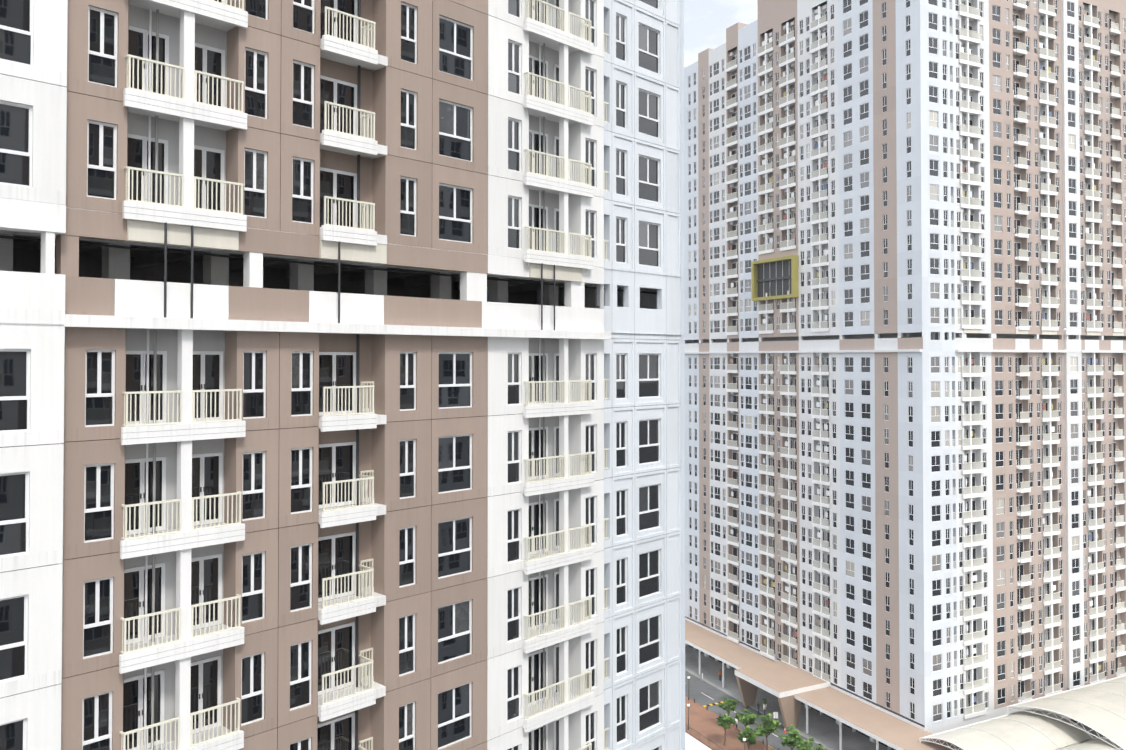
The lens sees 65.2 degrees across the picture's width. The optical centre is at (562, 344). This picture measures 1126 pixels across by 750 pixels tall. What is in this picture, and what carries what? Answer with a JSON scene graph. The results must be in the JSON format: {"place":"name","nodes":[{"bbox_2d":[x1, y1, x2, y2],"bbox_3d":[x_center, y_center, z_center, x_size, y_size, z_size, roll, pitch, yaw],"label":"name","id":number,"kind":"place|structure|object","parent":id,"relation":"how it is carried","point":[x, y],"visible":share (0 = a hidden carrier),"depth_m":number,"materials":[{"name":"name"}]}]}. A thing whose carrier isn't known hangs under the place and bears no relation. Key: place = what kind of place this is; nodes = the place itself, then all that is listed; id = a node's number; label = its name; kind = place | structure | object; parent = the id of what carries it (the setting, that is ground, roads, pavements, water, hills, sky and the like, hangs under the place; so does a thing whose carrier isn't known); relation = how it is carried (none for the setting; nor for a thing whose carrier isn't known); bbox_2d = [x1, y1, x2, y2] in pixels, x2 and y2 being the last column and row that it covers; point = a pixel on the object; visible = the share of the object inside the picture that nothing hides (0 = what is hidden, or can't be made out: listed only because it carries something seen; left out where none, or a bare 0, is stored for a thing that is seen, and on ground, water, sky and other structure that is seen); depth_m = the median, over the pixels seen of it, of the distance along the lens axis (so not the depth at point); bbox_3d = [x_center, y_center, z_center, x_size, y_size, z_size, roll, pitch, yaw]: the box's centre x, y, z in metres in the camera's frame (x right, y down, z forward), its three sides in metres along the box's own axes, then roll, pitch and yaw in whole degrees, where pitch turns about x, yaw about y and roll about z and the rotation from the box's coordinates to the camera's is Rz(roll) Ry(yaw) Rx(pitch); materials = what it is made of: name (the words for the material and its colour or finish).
{"place":"outdoors","nodes":[
{"label":"outdoors","id":0,"kind":"place"},
{"bbox_2d":[0,0,684,749],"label":"tower","id":1,"kind":"structure","parent":0,"point":[316,458],"depth_m":28.98,"materials":[{"name":"beige paint"}]},
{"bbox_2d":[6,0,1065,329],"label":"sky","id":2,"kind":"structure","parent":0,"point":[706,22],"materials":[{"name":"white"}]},
{"bbox_2d":[685,641,1105,749],"bbox_3d":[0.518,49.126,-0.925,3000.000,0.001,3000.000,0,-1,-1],"label":"ground","id":3,"kind":"structure","parent":0,"point":[697,686],"depth_m":124.23,"materials":[{"name":"beige paint"}]},
{"bbox_2d":[685,673,815,749],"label":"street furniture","id":4,"kind":"object","parent":3,"relation":"on","point":[775,714],"visible":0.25,"depth_m":115.94,"materials":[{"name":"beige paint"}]},
{"bbox_2d":[685,646,891,749],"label":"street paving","id":5,"kind":"structure","parent":3,"relation":"on","point":[824,730],"depth_m":118.11,"materials":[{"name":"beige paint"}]},
{"bbox_2d":[716,697,824,749],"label":"trees","id":6,"kind":"object","parent":5,"relation":"on","point":[793,739],"visible":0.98,"depth_m":108.98,"materials":[{"name":"green plant"}]},
{"bbox_2d":[685,620,960,749],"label":"canopy roof","id":7,"kind":"structure","parent":5,"relation":"on","point":[792,688],"depth_m":116.83,"materials":[{"name":"beige paint"}]},
{"bbox_2d":[684,0,934,749],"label":"tower","id":8,"kind":"structure","parent":3,"relation":"on","point":[804,547],"depth_m":123.25,"materials":[{"name":"beige paint"}]},
{"bbox_2d":[919,709,1093,749],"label":"canopy","id":9,"kind":"object","parent":3,"relation":"on","point":[1021,730],"visible":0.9,"depth_m":101.49,"materials":[{"name":"beige paint"}]},
{"bbox_2d":[908,0,1125,733],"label":"tower","id":10,"kind":"structure","parent":3,"relation":"on","point":[1023,166],"depth_m":114.34,"materials":[{"name":"beige paint"}]},
{"bbox_2d":[1007,675,1125,749],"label":"canopy","id":11,"kind":"object","parent":3,"relation":"on","point":[1099,707],"visible":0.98,"depth_m":105.61,"materials":[{"name":"beige paint"}]},
{"bbox_2d":[1055,737,1122,749],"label":"canopy","id":12,"kind":"object","parent":3,"relation":"on","point":[1096,743],"visible":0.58,"depth_m":98.62,"materials":[{"name":"beige paint"}]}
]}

